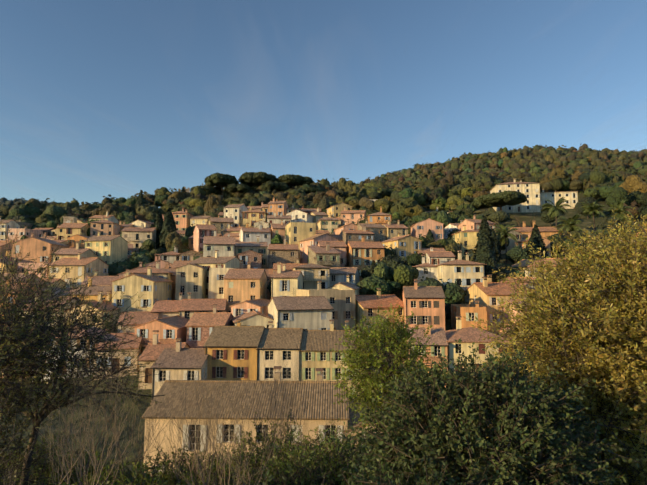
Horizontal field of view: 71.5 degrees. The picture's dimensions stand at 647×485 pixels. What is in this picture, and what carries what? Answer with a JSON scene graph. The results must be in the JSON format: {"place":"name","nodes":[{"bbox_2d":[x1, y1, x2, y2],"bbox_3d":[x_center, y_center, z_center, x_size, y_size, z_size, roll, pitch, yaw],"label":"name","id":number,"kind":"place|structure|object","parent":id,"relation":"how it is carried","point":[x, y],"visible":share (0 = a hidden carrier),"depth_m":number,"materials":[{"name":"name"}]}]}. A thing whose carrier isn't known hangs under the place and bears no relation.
{"place":"outdoors","nodes":[
{"label":"outdoors","id":0,"kind":"place"},
{"bbox_2d":[0,167,646,484],"bbox_3d":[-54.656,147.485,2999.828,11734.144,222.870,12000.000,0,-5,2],"label":"hillside ground","id":1,"kind":"structure","parent":0,"point":[571,213],"depth_m":57.26,"materials":[{"name":"plant"}]},
{"bbox_2d":[8,226,42,239],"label":"house","id":2,"kind":"structure","parent":1,"relation":"on","point":[25,231],"depth_m":176.89,"materials":[{"name":"paint"}]},
{"bbox_2d":[10,233,69,262],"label":"house","id":3,"kind":"structure","parent":1,"relation":"on","point":[37,247],"depth_m":117.61,"materials":[{"name":"paint"}]},
{"bbox_2d":[0,263,89,484],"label":"tree","id":4,"kind":"object","parent":1,"relation":"on","point":[12,335],"visible":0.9,"depth_m":8.16,"materials":[{"name":"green plant"}]},
{"bbox_2d":[0,423,95,484],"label":"bush","id":5,"kind":"object","parent":1,"relation":"on","point":[40,467],"visible":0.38,"depth_m":10.82,"materials":[{"name":"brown plant"}]},
{"bbox_2d":[0,202,98,221],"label":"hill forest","id":6,"kind":"object","parent":1,"relation":"on","point":[22,212],"visible":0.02,"depth_m":224.00,"materials":[{"name":"green plant"}]},
{"bbox_2d":[32,323,107,381],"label":"house","id":7,"kind":"structure","parent":1,"relation":"on","point":[87,341],"depth_m":69.72,"materials":[{"name":"paint"}]},
{"bbox_2d":[56,220,89,239],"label":"house","id":8,"kind":"structure","parent":1,"relation":"on","point":[65,230],"depth_m":163.41,"materials":[{"name":"paint"}]},
{"bbox_2d":[50,241,96,262],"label":"house","id":9,"kind":"structure","parent":1,"relation":"on","point":[73,252],"depth_m":116.05,"materials":[{"name":"paint"}]},
{"bbox_2d":[0,336,153,484],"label":"bare shrub","id":10,"kind":"object","parent":1,"relation":"on","point":[88,451],"visible":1,"depth_m":5.38,"materials":[{"name":"plant"}]},
{"bbox_2d":[49,252,108,287],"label":"house","id":11,"kind":"structure","parent":1,"relation":"on","point":[79,265],"depth_m":103.67,"materials":[{"name":"paint"}]},
{"bbox_2d":[0,218,164,484],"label":"olive tree","id":12,"kind":"object","parent":1,"relation":"on","point":[71,331],"visible":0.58,"depth_m":9.63,"materials":[{"name":"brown plant"}]},
{"bbox_2d":[16,446,159,484],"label":"bush","id":13,"kind":"object","parent":1,"relation":"on","point":[92,470],"visible":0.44,"depth_m":8.42,"materials":[{"name":"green plant"}]},
{"bbox_2d":[68,276,111,304],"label":"house","id":14,"kind":"structure","parent":1,"relation":"on","point":[103,288],"depth_m":89.92,"materials":[{"name":"tile"}]},
{"bbox_2d":[26,351,156,484],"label":"bare shrub","id":15,"kind":"object","parent":1,"relation":"on","point":[102,404],"visible":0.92,"depth_m":7.82,"materials":[{"name":"plant"}]},
{"bbox_2d":[65,291,120,332],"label":"house","id":16,"kind":"structure","parent":1,"relation":"on","point":[108,307],"depth_m":82.26,"materials":[{"name":"paint"}]},
{"bbox_2d":[81,270,124,285],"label":"house","id":17,"kind":"structure","parent":1,"relation":"on","point":[103,280],"depth_m":98.92,"materials":[{"name":"tile"}]},
{"bbox_2d":[89,215,120,236],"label":"house","id":18,"kind":"structure","parent":1,"relation":"on","point":[106,227],"depth_m":167.77,"materials":[{"name":"paint"}]},
{"bbox_2d":[84,231,128,263],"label":"house","id":19,"kind":"structure","parent":1,"relation":"on","point":[109,249],"depth_m":124.94,"materials":[{"name":"paint"}]},
{"bbox_2d":[93,325,141,379],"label":"house","id":20,"kind":"structure","parent":1,"relation":"on","point":[126,347],"depth_m":69.91,"materials":[{"name":"paint"}]},
{"bbox_2d":[42,343,194,483],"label":"bare shrub","id":21,"kind":"object","parent":1,"relation":"on","point":[118,447],"visible":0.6,"depth_m":11.34,"materials":[{"name":"plant"}]},
{"bbox_2d":[56,451,197,484],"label":"bush","id":22,"kind":"object","parent":1,"relation":"on","point":[120,480],"visible":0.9,"depth_m":6.54,"materials":[{"name":"green plant"}]},
{"bbox_2d":[117,306,158,332],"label":"house","id":23,"kind":"structure","parent":1,"relation":"on","point":[143,317],"depth_m":80.00,"materials":[{"name":"tile"}]},
{"bbox_2d":[121,223,156,252],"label":"house","id":24,"kind":"structure","parent":1,"relation":"on","point":[136,237],"depth_m":151.22,"materials":[{"name":"paint"}]},
{"bbox_2d":[111,266,173,314],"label":"house","id":25,"kind":"structure","parent":1,"relation":"on","point":[151,287],"depth_m":86.94,"materials":[{"name":"paint"}]},
{"bbox_2d":[123,259,172,279],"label":"house","id":26,"kind":"structure","parent":1,"relation":"on","point":[158,272],"depth_m":96.68,"materials":[{"name":"paint"}]},
{"bbox_2d":[132,315,188,353],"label":"house","id":27,"kind":"structure","parent":1,"relation":"on","point":[171,328],"depth_m":73.15,"materials":[{"name":"paint"}]},
{"bbox_2d":[138,330,189,388],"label":"house","id":28,"kind":"structure","parent":1,"relation":"on","point":[154,348],"depth_m":66.97,"materials":[{"name":"paint"}]},
{"bbox_2d":[150,292,182,317],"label":"house","id":29,"kind":"structure","parent":1,"relation":"on","point":[165,308],"depth_m":84.48,"materials":[{"name":"tile"}]},
{"bbox_2d":[158,207,176,248],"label":"cypress","id":30,"kind":"object","parent":1,"relation":"on","point":[169,223],"visible":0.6,"depth_m":153.39,"materials":[{"name":"green plant"}]},
{"bbox_2d":[150,338,207,401],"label":"house","id":31,"kind":"structure","parent":1,"relation":"on","point":[187,356],"depth_m":60.78,"materials":[{"name":"paint"}]},
{"bbox_2d":[117,444,243,484],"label":"bush","id":32,"kind":"object","parent":1,"relation":"on","point":[172,476],"visible":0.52,"depth_m":11.77,"materials":[{"name":"green plant"}]},
{"bbox_2d":[172,208,193,230],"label":"house","id":33,"kind":"structure","parent":1,"relation":"on","point":[182,219],"depth_m":180.30,"materials":[{"name":"paint"}]},
{"bbox_2d":[174,263,206,299],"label":"house","id":34,"kind":"structure","parent":1,"relation":"on","point":[191,278],"depth_m":95.21,"materials":[{"name":"paint"}]},
{"bbox_2d":[178,292,226,319],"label":"house","id":35,"kind":"structure","parent":1,"relation":"on","point":[188,307],"depth_m":82.47,"materials":[{"name":"tile"}]},
{"bbox_2d":[193,221,217,251],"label":"house","id":36,"kind":"structure","parent":1,"relation":"on","point":[200,231],"depth_m":140.96,"materials":[{"name":"paint"}]},
{"bbox_2d":[126,381,286,484],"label":"bare shrub","id":37,"kind":"object","parent":1,"relation":"on","point":[229,462],"visible":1,"depth_m":6.51,"materials":[{"name":"plant"}]},
{"bbox_2d":[185,304,233,347],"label":"house","id":38,"kind":"structure","parent":1,"relation":"on","point":[200,326],"depth_m":73.42,"materials":[{"name":"paint"}]},
{"bbox_2d":[120,337,304,484],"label":"bare shrub","id":39,"kind":"object","parent":1,"relation":"on","point":[209,439],"visible":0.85,"depth_m":8.71,"materials":[{"name":"plant"}]},
{"bbox_2d":[187,250,242,298],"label":"house","id":40,"kind":"structure","parent":1,"relation":"on","point":[226,262],"depth_m":102.69,"materials":[{"name":"paint"}]},
{"bbox_2d":[127,371,307,478],"bbox_3d":[-3.161,5.680,12.626,3.848,5.189,5.529,-2,-5,22],"label":"bare shrub","id":41,"kind":"object","parent":1,"relation":"on","point":[203,422],"visible":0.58,"depth_m":13.60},
{"bbox_2d":[203,229,235,256],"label":"house","id":42,"kind":"structure","parent":1,"relation":"on","point":[224,246],"depth_m":110.68,"materials":[{"name":"paint"}]},
{"bbox_2d":[204,172,238,196],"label":"stone pine","id":43,"kind":"object","parent":1,"relation":"on","point":[219,180],"visible":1,"depth_m":266.30,"materials":[{"name":"green plant"}]},
{"bbox_2d":[208,256,235,298],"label":"house","id":44,"kind":"structure","parent":1,"relation":"on","point":[216,282],"depth_m":93.24,"materials":[{"name":"paint"}]},
{"bbox_2d":[210,214,233,235],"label":"house","id":45,"kind":"structure","parent":1,"relation":"on","point":[221,225],"depth_m":167.12,"materials":[{"name":"paint"}]},
{"bbox_2d":[203,319,264,379],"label":"house","id":46,"kind":"structure","parent":1,"relation":"on","point":[243,339],"depth_m":63.33,"materials":[{"name":"paint"}]},
{"bbox_2d":[223,204,247,226],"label":"house","id":47,"kind":"structure","parent":1,"relation":"on","point":[235,210],"depth_m":179.32,"materials":[{"name":"paint"}]},
{"bbox_2d":[142,366,348,481],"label":"house","id":48,"kind":"structure","parent":1,"relation":"on","point":[317,410],"depth_m":37.23,"materials":[{"name":"paint"}]},
{"bbox_2d":[223,262,267,311],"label":"house","id":49,"kind":"structure","parent":1,"relation":"on","point":[243,285],"depth_m":87.89,"materials":[{"name":"paint"}]},
{"bbox_2d":[229,298,269,316],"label":"house","id":50,"kind":"structure","parent":1,"relation":"on","point":[247,306],"depth_m":80.72,"materials":[{"name":"paint"}]},
{"bbox_2d":[236,250,262,268],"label":"house","id":51,"kind":"structure","parent":1,"relation":"on","point":[254,258],"depth_m":108.74,"materials":[{"name":"paint"}]},
{"bbox_2d":[235,236,267,268],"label":"house","id":52,"kind":"structure","parent":1,"relation":"on","point":[257,247],"depth_m":117.67,"materials":[{"name":"paint"}]},
{"bbox_2d":[232,310,273,327],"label":"house","id":53,"kind":"structure","parent":1,"relation":"on","point":[253,318],"depth_m":73.72,"materials":[{"name":"paint"}]},
{"bbox_2d":[241,206,266,227],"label":"house","id":54,"kind":"structure","parent":1,"relation":"on","point":[251,216],"depth_m":170.51,"materials":[{"name":"paint"}]},
{"bbox_2d":[239,223,271,268],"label":"house","id":55,"kind":"structure","parent":1,"relation":"on","point":[249,234],"depth_m":129.09,"materials":[{"name":"paint"}]},
{"bbox_2d":[238,171,276,192],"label":"stone pine","id":56,"kind":"object","parent":1,"relation":"on","point":[249,178],"visible":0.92,"depth_m":268.37,"materials":[{"name":"green plant"}]},
{"bbox_2d":[175,412,355,484],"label":"bush","id":57,"kind":"object","parent":1,"relation":"on","point":[258,461],"visible":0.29,"depth_m":11.25,"materials":[{"name":"green plant"}]},
{"bbox_2d":[221,353,316,479],"bbox_3d":[-1.556,5.172,11.717,3.069,4.759,3.817,0,-5,2],"label":"bare shrub","id":58,"kind":"object","parent":1,"relation":"on","point":[258,410],"visible":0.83,"depth_m":12.09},
{"bbox_2d":[268,197,288,214],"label":"house","id":59,"kind":"structure","parent":1,"relation":"on","point":[277,207],"depth_m":183.68,"materials":[{"name":"paint"}]},
{"bbox_2d":[256,321,302,380],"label":"house","id":60,"kind":"structure","parent":1,"relation":"on","point":[285,343],"depth_m":63.34,"materials":[{"name":"paint"}]},
{"bbox_2d":[268,237,298,268],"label":"house","id":61,"kind":"structure","parent":1,"relation":"on","point":[285,253],"depth_m":113.06,"materials":[{"name":"paint"}]},
{"bbox_2d":[271,262,303,297],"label":"house","id":62,"kind":"structure","parent":1,"relation":"on","point":[284,282],"depth_m":87.19,"materials":[{"name":"paint"}]},
{"bbox_2d":[276,174,313,187],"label":"stone pine","id":63,"kind":"object","parent":1,"relation":"on","point":[292,180],"visible":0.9,"depth_m":269.60,"materials":[{"name":"green plant"}]},
{"bbox_2d":[216,429,379,484],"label":"bush","id":64,"kind":"object","parent":1,"relation":"on","point":[285,470],"visible":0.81,"depth_m":8.24,"materials":[{"name":"green plant"}]},
{"bbox_2d":[267,296,333,329],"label":"house","id":65,"kind":"structure","parent":1,"relation":"on","point":[309,312],"depth_m":72.98,"materials":[{"name":"paint"}]},
{"bbox_2d":[285,217,315,262],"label":"house","id":66,"kind":"structure","parent":1,"relation":"on","point":[296,232],"depth_m":130.99,"materials":[{"name":"paint"}]},
{"bbox_2d":[257,359,360,482],"bbox_3d":[-0.169,4.378,9.893,2.070,4.001,2.739,-2,-5,24],"label":"bare shrub","id":67,"kind":"object","parent":1,"relation":"on","point":[300,425],"visible":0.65,"depth_m":9.39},
{"bbox_2d":[291,258,330,288],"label":"house","id":68,"kind":"structure","parent":1,"relation":"on","point":[314,273],"depth_m":95.61,"materials":[{"name":"paint"}]},
{"bbox_2d":[299,231,338,263],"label":"house","id":69,"kind":"structure","parent":1,"relation":"on","point":[313,240],"depth_m":125.40,"materials":[{"name":"paint"}]},
{"bbox_2d":[0,164,646,222],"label":"hill forest","id":70,"kind":"object","parent":1,"relation":"on","point":[407,199],"visible":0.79,"depth_m":228.57,"materials":[{"name":"green plant"}]},
{"bbox_2d":[307,242,340,266],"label":"house","id":71,"kind":"structure","parent":1,"relation":"on","point":[328,256],"depth_m":106.74,"materials":[{"name":"paint"}]},
{"bbox_2d":[296,279,355,329],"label":"house","id":72,"kind":"structure","parent":1,"relation":"on","point":[341,302],"depth_m":80.15,"materials":[{"name":"paint"}]},
{"bbox_2d":[17,194,640,305],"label":"garden trees","id":73,"kind":"object","parent":1,"relation":"on","point":[386,279],"visible":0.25,"depth_m":130.55,"materials":[{"name":"green plant"}]},
{"bbox_2d":[298,320,361,393],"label":"house","id":74,"kind":"structure","parent":1,"relation":"on","point":[316,346],"depth_m":63.42,"materials":[{"name":"paint"}]},
{"bbox_2d":[317,241,346,266],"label":"house","id":75,"kind":"structure","parent":1,"relation":"on","point":[340,247],"depth_m":115.52,"materials":[{"name":"paint"}]},
{"bbox_2d":[285,415,384,471],"bbox_3d":[0.975,7.537,13.470,5.914,4.532,5.062,0,-5,2],"label":"bush","id":76,"kind":"object","parent":1,"relation":"on","point":[353,438],"visible":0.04,"depth_m":13.79,"materials":[{"name":"green plant"}]},
{"bbox_2d":[329,267,359,286],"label":"house","id":77,"kind":"structure","parent":1,"relation":"on","point":[338,274],"depth_m":99.96,"materials":[{"name":"paint"}]},
{"bbox_2d":[340,206,365,225],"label":"house","id":78,"kind":"structure","parent":1,"relation":"on","point":[352,216],"depth_m":170.42,"materials":[{"name":"paint"}]},
{"bbox_2d":[339,225,374,244],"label":"house","id":79,"kind":"structure","parent":1,"relation":"on","point":[346,236],"depth_m":133.99,"materials":[{"name":"paint"}]},
{"bbox_2d":[347,236,384,280],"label":"house","id":80,"kind":"structure","parent":1,"relation":"on","point":[358,252],"depth_m":112.78,"materials":[{"name":"paint"}]},
{"bbox_2d":[357,219,385,241],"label":"house","id":81,"kind":"structure","parent":1,"relation":"on","point":[379,230],"depth_m":139.92,"materials":[{"name":"paint"}]},
{"bbox_2d":[343,399,404,454],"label":"house","id":82,"kind":"structure","parent":1,"relation":"on","point":[354,424],"depth_m":37.48,"materials":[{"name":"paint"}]},
{"bbox_2d":[355,288,403,336],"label":"house","id":83,"kind":"structure","parent":1,"relation":"on","point":[367,306],"depth_m":81.30,"materials":[{"name":"paint"}]},
{"bbox_2d":[329,304,438,433],"bbox_3d":[3.530,9.290,25.732,6.454,11.572,7.268,0,-5,2],"label":"green tree","id":84,"kind":"object","parent":1,"relation":"on","point":[359,358],"visible":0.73,"depth_m":25.11,"materials":[{"name":"green plant"}]},
{"bbox_2d":[301,451,483,484],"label":"bush","id":85,"kind":"object","parent":1,"relation":"on","point":[386,480],"visible":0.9,"depth_m":5.90,"materials":[{"name":"green plant"}]},
{"bbox_2d":[383,220,408,239],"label":"house","id":86,"kind":"structure","parent":1,"relation":"on","point":[393,230],"depth_m":140.16,"materials":[{"name":"paint"}]},
{"bbox_2d":[381,233,421,263],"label":"house","id":87,"kind":"structure","parent":1,"relation":"on","point":[404,246],"depth_m":121.25,"materials":[{"name":"paint"}]},
{"bbox_2d":[402,279,445,329],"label":"house","id":88,"kind":"structure","parent":1,"relation":"on","point":[426,303],"depth_m":76.21,"materials":[{"name":"paint"}]},
{"bbox_2d":[412,255,437,283],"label":"house","id":89,"kind":"structure","parent":1,"relation":"on","point":[425,270],"depth_m":102.29,"materials":[{"name":"paint"}]},
{"bbox_2d":[410,218,443,240],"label":"house","id":90,"kind":"structure","parent":1,"relation":"on","point":[425,226],"depth_m":141.87,"materials":[{"name":"paint"}]},
{"bbox_2d":[406,322,448,387],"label":"house","id":91,"kind":"structure","parent":1,"relation":"on","point":[437,335],"depth_m":65.39,"materials":[{"name":"paint"}]},
{"bbox_2d":[425,246,455,264],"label":"house","id":92,"kind":"structure","parent":1,"relation":"on","point":[435,257],"depth_m":110.12,"materials":[{"name":"paint"}]},
{"bbox_2d":[435,250,486,303],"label":"house","id":93,"kind":"structure","parent":1,"relation":"on","point":[467,273],"depth_m":94.67,"materials":[{"name":"paint"}]},
{"bbox_2d":[452,225,478,257],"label":"house","id":94,"kind":"structure","parent":1,"relation":"on","point":[467,239],"depth_m":130.81,"materials":[{"name":"paint"}]},
{"bbox_2d":[451,298,486,329],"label":"house","id":95,"kind":"structure","parent":1,"relation":"on","point":[472,310],"depth_m":77.28,"materials":[{"name":"paint"}]},
{"bbox_2d":[457,215,495,230],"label":"house","id":96,"kind":"structure","parent":1,"relation":"on","point":[473,224],"depth_m":140.72,"materials":[{"name":"paint"}]},
{"bbox_2d":[445,316,516,386],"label":"house","id":97,"kind":"structure","parent":1,"relation":"on","point":[468,336],"depth_m":65.28,"materials":[{"name":"paint"}]},
{"bbox_2d":[330,338,639,484],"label":"bush","id":98,"kind":"object","parent":1,"relation":"on","point":[464,404],"visible":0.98,"depth_m":6.64,"materials":[{"name":"green plant"}]},
{"bbox_2d":[471,216,499,281],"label":"cypress","id":99,"kind":"object","parent":1,"relation":"on","point":[485,252],"visible":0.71,"depth_m":97.79,"materials":[{"name":"green plant"}]},
{"bbox_2d":[464,275,530,332],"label":"house","id":100,"kind":"structure","parent":1,"relation":"on","point":[484,293],"depth_m":84.21,"materials":[{"name":"paint"}]},
{"bbox_2d":[473,190,526,210],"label":"stone pine","id":101,"kind":"object","parent":1,"relation":"on","point":[505,198],"visible":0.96,"depth_m":175.43,"materials":[{"name":"green plant"}]},
{"bbox_2d":[355,144,646,185],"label":"hill forest","id":102,"kind":"object","parent":1,"relation":"on","point":[541,159],"visible":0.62,"depth_m":483.43,"materials":[{"name":"green plant"}]},
{"bbox_2d":[493,223,517,262],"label":"palm","id":103,"kind":"object","parent":1,"relation":"on","point":[503,231],"visible":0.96,"depth_m":126.67,"materials":[{"name":"green plant"}]},
{"bbox_2d":[489,178,540,212],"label":"house","id":104,"kind":"structure","parent":1,"relation":"on","point":[530,191],"depth_m":193.26,"materials":[{"name":"paint"}]},
{"bbox_2d":[505,245,527,263],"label":"tree","id":105,"kind":"object","parent":1,"relation":"on","point":[517,253],"visible":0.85,"depth_m":119.07,"materials":[{"name":"green plant"}]},
{"bbox_2d":[495,220,561,239],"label":"house","id":106,"kind":"structure","parent":1,"relation":"on","point":[543,231],"depth_m":142.85,"materials":[{"name":"paint"}]},
{"bbox_2d":[525,224,547,258],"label":"cypress","id":107,"kind":"object","parent":1,"relation":"on","point":[536,239],"visible":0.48,"depth_m":108.55,"materials":[{"name":"green plant"}]},
{"bbox_2d":[463,206,646,484],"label":"tree","id":108,"kind":"object","parent":1,"relation":"on","point":[579,323],"visible":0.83,"depth_m":8.95,"materials":[{"name":"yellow plant"}]},
{"bbox_2d":[540,197,569,227],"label":"palm","id":109,"kind":"object","parent":1,"relation":"on","point":[553,208],"visible":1,"depth_m":148.28,"materials":[{"name":"green plant"}]},
{"bbox_2d":[540,189,578,208],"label":"house","id":110,"kind":"structure","parent":1,"relation":"on","point":[571,197],"depth_m":196.59,"materials":[{"name":"paint"}]},
{"bbox_2d":[555,213,582,233],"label":"palm","id":111,"kind":"object","parent":1,"relation":"on","point":[571,223],"visible":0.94,"depth_m":139.76,"materials":[{"name":"green plant"}]},
{"bbox_2d":[579,198,606,230],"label":"palm","id":112,"kind":"object","parent":1,"relation":"on","point":[592,208],"visible":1,"depth_m":142.95,"materials":[{"name":"green plant"}]},
{"bbox_2d":[602,200,633,222],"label":"palm","id":113,"kind":"object","parent":1,"relation":"on","point":[620,207],"visible":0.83,"depth_m":144.86,"materials":[{"name":"green plant"}]},
{"bbox_2d":[605,187,633,206],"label":"tree","id":114,"kind":"object","parent":1,"relation":"on","point":[618,194],"visible":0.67,"depth_m":179.68,"materials":[{"name":"green plant"}]},
{"bbox_2d":[0,0,646,202],"bbox_3d":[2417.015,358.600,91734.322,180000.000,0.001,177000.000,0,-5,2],"label":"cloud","id":115,"kind":"structure","parent":0,"point":[282,114],"depth_m":20076.90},
{"bbox_2d":[0,0,646,207],"label":"sky","id":116,"kind":"structure","parent":0,"point":[525,93],"materials":[{"name":"blue"}]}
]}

